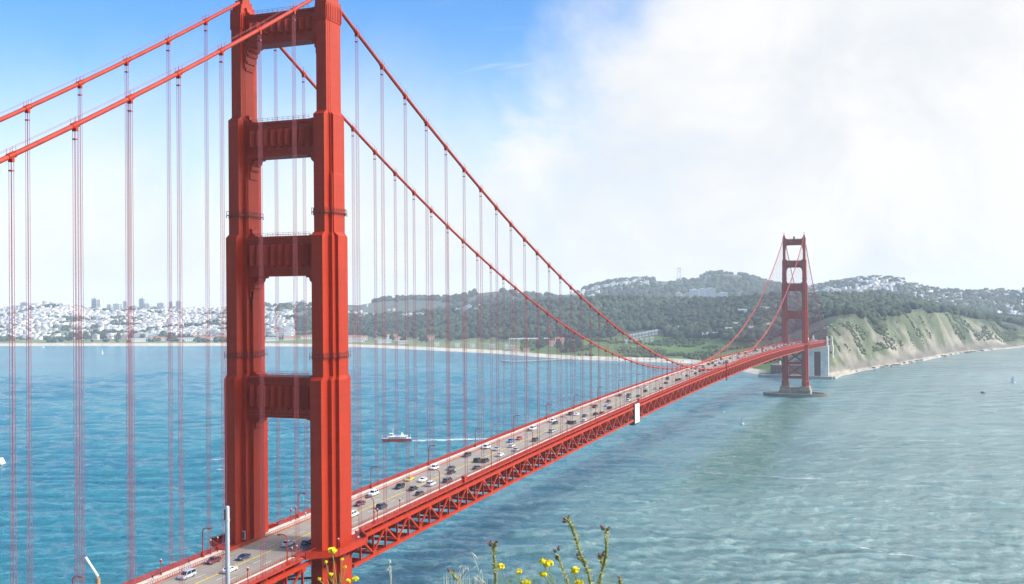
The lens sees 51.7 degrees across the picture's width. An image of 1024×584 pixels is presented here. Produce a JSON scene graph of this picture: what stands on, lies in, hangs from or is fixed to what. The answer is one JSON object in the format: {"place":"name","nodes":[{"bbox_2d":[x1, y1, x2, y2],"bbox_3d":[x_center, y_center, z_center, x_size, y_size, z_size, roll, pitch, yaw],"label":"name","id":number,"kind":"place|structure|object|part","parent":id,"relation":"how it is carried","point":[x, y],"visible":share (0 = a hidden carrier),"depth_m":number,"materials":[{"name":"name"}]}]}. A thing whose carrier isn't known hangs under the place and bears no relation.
{"place":"outdoors","nodes":[
{"label":"outdoors","id":0,"kind":"place"},
{"bbox_2d":[0,346,1023,583],"bbox_3d":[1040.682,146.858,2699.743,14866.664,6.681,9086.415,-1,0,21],"label":"water","id":1,"kind":"structure","parent":0,"point":[923,461],"depth_m":856.27,"materials":[{"name":"blue liquid"}]},
{"bbox_2d":[0,457,5,464],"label":"motor yacht","id":2,"kind":"object","parent":1,"relation":"on","point":[2,460],"visible":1,"depth_m":917.27,"materials":[{"name":"white"}]},
{"bbox_2d":[381,433,410,441],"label":"ferry","id":3,"kind":"object","parent":1,"relation":"on","point":[402,437],"visible":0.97,"depth_m":1039.22,"materials":[{"name":"white metal"}]},
{"bbox_2d":[413,438,487,440],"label":"wake","id":4,"kind":"object","parent":1,"relation":"on","point":[451,439],"visible":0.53,"depth_m":1047.75,"materials":[{"name":"white liquid"}]},
{"bbox_2d":[513,358,578,361],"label":"pier","id":5,"kind":"structure","parent":1,"relation":"in","point":[548,359],"depth_m":2354.16,"materials":[{"name":"concrete"}]},
{"bbox_2d":[763,385,828,397],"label":"tower pier","id":6,"kind":"structure","parent":1,"relation":"in","point":[789,391],"depth_m":1474.04,"materials":[{"name":"concrete"}]},
{"bbox_2d":[843,347,1020,375],"bbox_3d":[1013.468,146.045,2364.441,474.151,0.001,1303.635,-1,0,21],"label":"surf","id":7,"kind":"structure","parent":1,"relation":"on","point":[923,360],"depth_m":2258.89,"materials":[{"name":"white liquid"}]},
{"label":"tower pier","id":8,"kind":"object","parent":1,"relation":"in","visible":0},
{"bbox_2d":[0,0,829,583],"bbox_3d":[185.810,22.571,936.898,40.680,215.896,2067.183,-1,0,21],"label":"suspension bridge","id":9,"kind":"structure","parent":8,"relation":"on","point":[256,396],"depth_m":293.22,"materials":[{"name":"red paint"}]},
{"bbox_2d":[178,568,196,579],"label":"car","id":10,"kind":"object","parent":9,"relation":"on","point":[188,572],"visible":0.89,"depth_m":260.57,"materials":[{"name":"silver metal"}]},
{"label":"window","id":11,"kind":"part","parent":10,"relation":"part of","materials":[{"name":"black glass"}]},
{"bbox_2d":[201,528,211,556],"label":"street lamp","id":12,"kind":"object","parent":9,"relation":"on","point":[202,554],"visible":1,"depth_m":278.87,"materials":[{"name":"red metal"}]},
{"bbox_2d":[205,556,221,563],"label":"car","id":13,"kind":"object","parent":9,"relation":"on","point":[212,560],"visible":1,"depth_m":273.86,"materials":[{"name":"red"}]},
{"bbox_2d":[221,566,237,572],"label":"car","id":14,"kind":"object","parent":9,"relation":"on","point":[232,568],"visible":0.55,"depth_m":265.30,"materials":[{"name":"white metal"}]},
{"bbox_2d":[235,553,250,560],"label":"car","id":15,"kind":"object","parent":9,"relation":"on","point":[242,556],"visible":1,"depth_m":276.97,"materials":[{"name":"blue metal"}]},
{"bbox_2d":[277,534,287,560],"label":"street lamp","id":16,"kind":"object","parent":9,"relation":"on","point":[287,543],"visible":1,"depth_m":269.58,"materials":[{"name":"metal"}]},
{"bbox_2d":[281,540,295,546],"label":"car","id":17,"kind":"object","parent":9,"relation":"on","point":[290,542],"visible":0.89,"depth_m":289.49,"materials":[{"name":"white metal"}]},
{"bbox_2d":[297,492,306,517],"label":"street lamp","id":18,"kind":"object","parent":9,"relation":"on","point":[298,515],"visible":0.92,"depth_m":321.73,"materials":[{"name":"red metal"}]},
{"bbox_2d":[301,539,310,545],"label":"car","id":19,"kind":"object","parent":9,"relation":"on","point":[307,542],"visible":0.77,"depth_m":289.71,"materials":[{"name":"blue"}]},
{"bbox_2d":[352,510,358,516],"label":"car","id":20,"kind":"object","parent":9,"relation":"on","point":[354,512],"visible":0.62,"depth_m":323.75,"materials":[{"name":"white metal"}]},
{"bbox_2d":[354,500,365,505],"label":"car","id":21,"kind":"object","parent":9,"relation":"on","point":[359,502],"visible":1,"depth_m":338.92,"materials":[{"name":"red metal"}]},
{"bbox_2d":[365,497,374,523],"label":"street lamp","id":22,"kind":"object","parent":9,"relation":"on","point":[373,507],"visible":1,"depth_m":312.39,"materials":[{"name":"metal"}]},
{"bbox_2d":[368,489,378,495],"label":"car","id":23,"kind":"object","parent":9,"relation":"on","point":[373,492],"visible":1,"depth_m":354.06,"materials":[{"name":"white metal"}]},
{"bbox_2d":[376,502,387,508],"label":"car","id":24,"kind":"object","parent":9,"relation":"on","point":[379,505],"visible":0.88,"depth_m":333.05,"materials":[{"name":"blue metal"}]},
{"bbox_2d":[394,482,404,488],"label":"car","id":25,"kind":"object","parent":9,"relation":"on","point":[400,485],"visible":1,"depth_m":364.82,"materials":[{"name":"grey metal"}]},
{"bbox_2d":[408,486,418,490],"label":"car","id":26,"kind":"object","parent":9,"relation":"on","point":[412,488],"visible":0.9,"depth_m":360.91,"materials":[{"name":"grey metal"}]},
{"bbox_2d":[415,490,424,495],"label":"car","id":27,"kind":"object","parent":9,"relation":"on","point":[418,492],"visible":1,"depth_m":352.38,"materials":[{"name":"grey metal"}]},
{"bbox_2d":[418,477,426,481],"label":"car","id":28,"kind":"object","parent":9,"relation":"on","point":[422,479],"visible":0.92,"depth_m":376.44,"materials":[{"name":"white metal"}]},
{"bbox_2d":[426,480,435,486],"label":"car","id":29,"kind":"object","parent":9,"relation":"on","point":[433,482],"visible":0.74,"depth_m":368.03,"materials":[{"name":"white metal"}]},
{"bbox_2d":[431,464,438,468],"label":"car","id":30,"kind":"object","parent":9,"relation":"on","point":[434,466],"visible":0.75,"depth_m":399.94,"materials":[{"name":"white metal"}]},
{"bbox_2d":[442,477,452,482],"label":"car","id":31,"kind":"object","parent":9,"relation":"on","point":[446,479],"visible":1,"depth_m":372.91,"materials":[{"name":"grey metal"}]},
{"bbox_2d":[447,469,455,473],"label":"car","id":32,"kind":"object","parent":9,"relation":"on","point":[450,471],"visible":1,"depth_m":390.08,"materials":[{"name":"grey metal"}]},
{"bbox_2d":[461,475,466,482],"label":"cabinet","id":33,"kind":"object","parent":9,"relation":"on","point":[464,477],"visible":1,"depth_m":372.22,"materials":[{"name":"red metal"}]},
{"bbox_2d":[473,457,480,462],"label":"car","id":34,"kind":"object","parent":9,"relation":"on","point":[476,459],"visible":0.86,"depth_m":413.50,"materials":[{"name":"grey metal"}]},
{"bbox_2d":[482,443,490,448],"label":"car","id":35,"kind":"object","parent":9,"relation":"on","point":[486,445],"visible":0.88,"depth_m":446.54,"materials":[{"name":"white metal"}]},
{"bbox_2d":[629,403,639,424],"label":"maintenance scaffold","id":36,"kind":"object","parent":9,"relation":"on","point":[636,414],"visible":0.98,"depth_m":595.58,"materials":[{"name":"white paint"}]},
{"bbox_2d":[0,274,1023,375],"bbox_3d":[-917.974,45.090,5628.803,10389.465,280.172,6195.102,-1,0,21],"label":"terrain","id":37,"kind":"structure","parent":0,"point":[945,339],"depth_m":2566.23,"materials":[{"name":"beige stone"}]},
{"bbox_2d":[20,302,28,306],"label":"building","id":38,"kind":"structure","parent":37,"relation":"on","point":[22,303],"depth_m":5046.97,"materials":[{"name":"stone"}]},
{"bbox_2d":[36,303,61,307],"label":"knoll wood","id":39,"kind":"object","parent":37,"relation":"on","point":[53,305],"visible":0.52,"depth_m":4964.81,"materials":[{"name":"green plant"}]},
{"bbox_2d":[82,332,89,339],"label":"cypress tree","id":40,"kind":"object","parent":37,"relation":"on","point":[86,335],"visible":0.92,"depth_m":3673.84,"materials":[{"name":"green plant"}]},
{"bbox_2d":[91,298,96,307],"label":"high-rise building","id":41,"kind":"structure","parent":37,"relation":"on","point":[93,302],"depth_m":5034.90,"materials":[{"name":"concrete"}]},
{"bbox_2d":[92,334,99,339],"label":"house","id":42,"kind":"structure","parent":37,"relation":"on","point":[95,336],"depth_m":3716.31,"materials":[{"name":"grey"}]},
{"bbox_2d":[97,299,101,310],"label":"high-rise building","id":43,"kind":"structure","parent":37,"relation":"on","point":[99,303],"depth_m":5017.76,"materials":[{"name":"grey concrete"}]},
{"bbox_2d":[100,332,106,338],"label":"cypress tree","id":44,"kind":"object","parent":37,"relation":"on","point":[103,335],"visible":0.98,"depth_m":3680.22,"materials":[{"name":"green plant"}]},
{"bbox_2d":[113,303,121,310],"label":"building","id":45,"kind":"structure","parent":37,"relation":"on","point":[117,306],"depth_m":5004.09,"materials":[{"name":"grey"}]},
{"bbox_2d":[115,333,121,339],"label":"cypress tree","id":46,"kind":"object","parent":37,"relation":"on","point":[118,336],"visible":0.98,"depth_m":3678.26,"materials":[{"name":"green plant"}]},
{"bbox_2d":[123,300,126,309],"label":"high-rise building","id":47,"kind":"structure","parent":37,"relation":"on","point":[124,304],"depth_m":5010.06,"materials":[{"name":"grey"}]},
{"bbox_2d":[131,338,145,341],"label":"waterfront building","id":48,"kind":"structure","parent":37,"relation":"on","point":[138,339],"depth_m":3554.28,"materials":[{"name":"grey"}]},
{"bbox_2d":[139,298,144,307],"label":"high-rise building","id":49,"kind":"structure","parent":37,"relation":"on","point":[141,302],"depth_m":5028.44,"materials":[{"name":"concrete"}]},
{"bbox_2d":[145,302,150,308],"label":"building","id":50,"kind":"structure","parent":37,"relation":"on","point":[147,304],"depth_m":5026.40,"materials":[{"name":"grey"}]},
{"bbox_2d":[151,336,168,340],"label":"waterfront building","id":51,"kind":"structure","parent":37,"relation":"on","point":[163,338],"depth_m":3613.33,"materials":[{"name":"white tile"}]},
{"bbox_2d":[157,302,165,308],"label":"building","id":52,"kind":"structure","parent":37,"relation":"on","point":[161,305],"depth_m":5010.73,"materials":[{"name":"grey"}]},
{"bbox_2d":[176,300,181,309],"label":"high-rise building","id":53,"kind":"structure","parent":37,"relation":"on","point":[177,304],"depth_m":4992.37,"materials":[{"name":"grey concrete"}]},
{"bbox_2d":[177,337,193,341],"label":"waterfront building","id":54,"kind":"structure","parent":37,"relation":"on","point":[188,338],"depth_m":3552.92,"materials":[{"name":"grey"}]},
{"bbox_2d":[199,329,207,333],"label":"house","id":55,"kind":"structure","parent":37,"relation":"on","point":[203,331],"depth_m":3877.89,"materials":[{"name":"grey"}]},
{"bbox_2d":[199,336,216,339],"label":"waterfront building","id":56,"kind":"structure","parent":37,"relation":"on","point":[211,337],"depth_m":3616.31,"materials":[{"name":"white tile"}]},
{"bbox_2d":[265,337,278,340],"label":"waterfront building","id":57,"kind":"structure","parent":37,"relation":"on","point":[272,338],"depth_m":3508.18,"materials":[{"name":"grey"}]},
{"bbox_2d":[284,331,292,335],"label":"house","id":58,"kind":"structure","parent":37,"relation":"on","point":[288,333],"depth_m":3606.37,"materials":[{"name":"grey"}]},
{"bbox_2d":[283,336,295,339],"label":"waterfront building","id":59,"kind":"structure","parent":37,"relation":"on","point":[289,337],"depth_m":3539.66,"materials":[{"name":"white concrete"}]},
{"bbox_2d":[301,335,311,338],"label":"waterfront building","id":60,"kind":"structure","parent":37,"relation":"on","point":[306,336],"depth_m":3590.77,"materials":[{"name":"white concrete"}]},
{"bbox_2d":[348,338,364,341],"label":"waterfront building","id":61,"kind":"structure","parent":37,"relation":"on","point":[355,339],"depth_m":3363.57,"materials":[{"name":"grey"}]},
{"bbox_2d":[378,339,391,342],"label":"waterfront building","id":62,"kind":"structure","parent":37,"relation":"on","point":[387,340],"depth_m":3270.81,"materials":[{"name":"grey"}]},
{"bbox_2d":[398,340,408,343],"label":"waterfront building","id":63,"kind":"structure","parent":37,"relation":"on","point":[401,341],"depth_m":3198.72,"materials":[{"name":"grey"}]},
{"bbox_2d":[0,270,1023,364],"bbox_3d":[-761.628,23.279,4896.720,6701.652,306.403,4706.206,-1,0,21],"label":"forest","id":64,"kind":"object","parent":37,"relation":"on","point":[711,315],"visible":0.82,"depth_m":3371.39,"materials":[{"name":"green plant"}]},
{"bbox_2d":[0,276,1023,339],"bbox_3d":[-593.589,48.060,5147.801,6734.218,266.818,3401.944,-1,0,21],"label":"city blocks","id":65,"kind":"structure","parent":37,"relation":"on","point":[40,321],"depth_m":4583.70,"materials":[{"name":"white concrete"}]},
{"bbox_2d":[509,338,549,344],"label":"viaduct","id":66,"kind":"object","parent":37,"relation":"on","point":[523,338],"visible":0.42,"depth_m":2958.73,"materials":[{"name":"concrete"}]},
{"bbox_2d":[535,339,543,349],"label":"cypress tree","id":67,"kind":"object","parent":37,"relation":"on","point":[540,344],"visible":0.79,"depth_m":2704.31,"materials":[{"name":"green plant"}]},
{"bbox_2d":[539,336,546,345],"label":"cypress tree","id":68,"kind":"object","parent":37,"relation":"on","point":[543,340],"visible":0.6,"depth_m":2773.03,"materials":[{"name":"green plant"}]},
{"bbox_2d":[557,341,563,350],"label":"cypress tree","id":69,"kind":"object","parent":37,"relation":"on","point":[560,345],"visible":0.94,"depth_m":2633.89,"materials":[{"name":"green plant"}]},
{"bbox_2d":[568,341,576,350],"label":"cypress tree","id":70,"kind":"object","parent":37,"relation":"on","point":[571,345],"visible":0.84,"depth_m":2573.51,"materials":[{"name":"green plant"}]},
{"bbox_2d":[575,339,581,347],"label":"cypress tree","id":71,"kind":"object","parent":37,"relation":"on","point":[577,342],"visible":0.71,"depth_m":2637.89,"materials":[{"name":"green plant"}]},
{"bbox_2d":[690,289,698,297],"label":"building","id":72,"kind":"structure","parent":37,"relation":"on","point":[693,292],"depth_m":5208.62,"materials":[{"name":"grey"}]},
{"bbox_2d":[699,288,704,296],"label":"building","id":73,"kind":"structure","parent":37,"relation":"on","point":[701,291],"depth_m":5201.47,"materials":[{"name":"grey"}]},
{"bbox_2d":[704,288,715,297],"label":"building","id":74,"kind":"structure","parent":37,"relation":"on","point":[709,292],"depth_m":5194.81,"materials":[{"name":"grey concrete"}]},
{"bbox_2d":[717,292,726,296],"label":"building","id":75,"kind":"structure","parent":37,"relation":"on","point":[720,294],"depth_m":5183.93,"materials":[{"name":"grey"}]},
{"bbox_2d":[770,361,801,373],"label":"brick fort","id":76,"kind":"structure","parent":37,"relation":"on","point":[776,368],"depth_m":1872.60,"materials":[{"name":"grey brick"}]},
{"bbox_2d":[758,373,843,378],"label":"sea wall","id":77,"kind":"structure","parent":37,"relation":"on","point":[838,375],"depth_m":1812.52,"materials":[{"name":"concrete"}]},
{"bbox_2d":[808,337,828,375],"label":"concrete pylon","id":78,"kind":"object","parent":37,"relation":"on","point":[818,361],"visible":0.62,"depth_m":1803.85,"materials":[{"name":"grey concrete"}]},
{"bbox_2d":[812,335,833,356],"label":"concrete pylon","id":79,"kind":"object","parent":37,"relation":"on","point":[831,347],"visible":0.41,"depth_m":1892.13,"materials":[{"name":"grey concrete"}]},
{"bbox_2d":[0,0,1023,308],"label":"sky","id":80,"kind":"structure","parent":0,"point":[621,138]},
{"bbox_3d":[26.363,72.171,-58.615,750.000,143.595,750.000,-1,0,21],"label":"headland","id":81,"kind":"structure","parent":0,"visible":0},
{"bbox_2d":[85,557,99,583],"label":"bent pipe","id":82,"kind":"object","parent":81,"relation":"on","point":[93,570],"visible":1,"depth_m":15.98,"materials":[{"name":"white metal"}]},
{"bbox_2d":[224,506,229,583],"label":"utility pole","id":83,"kind":"object","parent":81,"relation":"on","point":[227,542],"visible":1,"depth_m":15.97,"materials":[{"name":"grey metal"}]},
{"bbox_2d":[317,547,358,583],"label":"yellow flower","id":84,"kind":"object","parent":81,"relation":"on","point":[348,580],"visible":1,"depth_m":3.60,"materials":[{"name":"yellow plant"}]},
{"bbox_2d":[387,560,391,583],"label":"wild oat","id":85,"kind":"object","parent":81,"relation":"on","point":[390,572],"visible":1,"depth_m":3.70,"materials":[{"name":"beige plant"}]},
{"bbox_2d":[447,568,461,583],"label":"thistle","id":86,"kind":"object","parent":81,"relation":"on","point":[452,573],"visible":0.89,"depth_m":3.90,"materials":[{"name":"green plant"}]},
{"bbox_2d":[457,565,475,583],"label":"wild oat","id":87,"kind":"object","parent":81,"relation":"on","point":[465,568],"visible":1,"depth_m":3.80,"materials":[{"name":"beige plant"}]},
{"bbox_2d":[444,573,492,583],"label":"grass tuft","id":88,"kind":"object","parent":81,"relation":"on","point":[465,579],"visible":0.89,"depth_m":4.00,"materials":[{"name":"beige plant"}]},
{"bbox_2d":[472,553,485,583],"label":"wild oat","id":89,"kind":"object","parent":81,"relation":"on","point":[478,570],"visible":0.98,"depth_m":3.85,"materials":[{"name":"beige plant"}]},
{"bbox_2d":[487,540,498,583],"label":"thistle","id":90,"kind":"object","parent":81,"relation":"on","point":[493,550],"visible":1,"depth_m":3.79,"materials":[{"name":"green plant"}]},
{"bbox_2d":[497,563,512,583],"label":"yellow flower","id":91,"kind":"object","parent":81,"relation":"on","point":[501,566],"visible":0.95,"depth_m":3.85,"materials":[{"name":"yellow plant"}]},
{"bbox_2d":[516,568,522,583],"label":"yellow flower","id":92,"kind":"object","parent":81,"relation":"on","point":[519,571],"visible":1,"depth_m":3.90,"materials":[{"name":"yellow plant"}]},
{"bbox_2d":[522,579,531,583],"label":"yellow flower","id":93,"kind":"object","parent":81,"relation":"on","point":[525,581],"visible":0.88,"depth_m":3.89,"materials":[{"name":"yellow plant"}]},
{"bbox_2d":[504,573,569,583],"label":"grass tuft","id":94,"kind":"object","parent":81,"relation":"on","point":[536,580],"visible":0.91,"depth_m":3.83,"materials":[{"name":"green"}]},
{"bbox_2d":[539,558,554,583],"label":"yellow flower","id":95,"kind":"object","parent":81,"relation":"on","point":[548,563],"visible":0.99,"depth_m":3.90,"materials":[{"name":"yellow plant"}]},
{"bbox_2d":[553,545,568,583],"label":"thistle","id":96,"kind":"object","parent":81,"relation":"on","point":[557,557],"visible":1,"depth_m":3.80,"materials":[{"name":"green plant"}]},
{"bbox_2d":[571,566,583,583],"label":"yellow flower","id":97,"kind":"object","parent":81,"relation":"on","point":[574,569],"visible":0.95,"depth_m":3.94,"materials":[{"name":"yellow plant"}]},
{"bbox_2d":[561,515,593,583],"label":"thistle","id":98,"kind":"object","parent":81,"relation":"on","point":[581,558],"visible":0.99,"depth_m":3.90,"materials":[{"name":"green plant"}]},
{"bbox_2d":[568,571,616,583],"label":"grass tuft","id":99,"kind":"object","parent":81,"relation":"on","point":[584,579],"visible":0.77,"depth_m":3.98,"materials":[{"name":"green plant"}]},
{"bbox_2d":[595,524,610,583],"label":"thistle","id":100,"kind":"object","parent":81,"relation":"on","point":[600,557],"visible":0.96,"depth_m":4.00,"materials":[{"name":"green plant"}]},
{"bbox_2d":[617,574,623,583],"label":"thistle","id":101,"kind":"object","parent":81,"relation":"on","point":[619,579],"visible":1,"depth_m":3.99,"materials":[{"name":"green plant"}]}
]}

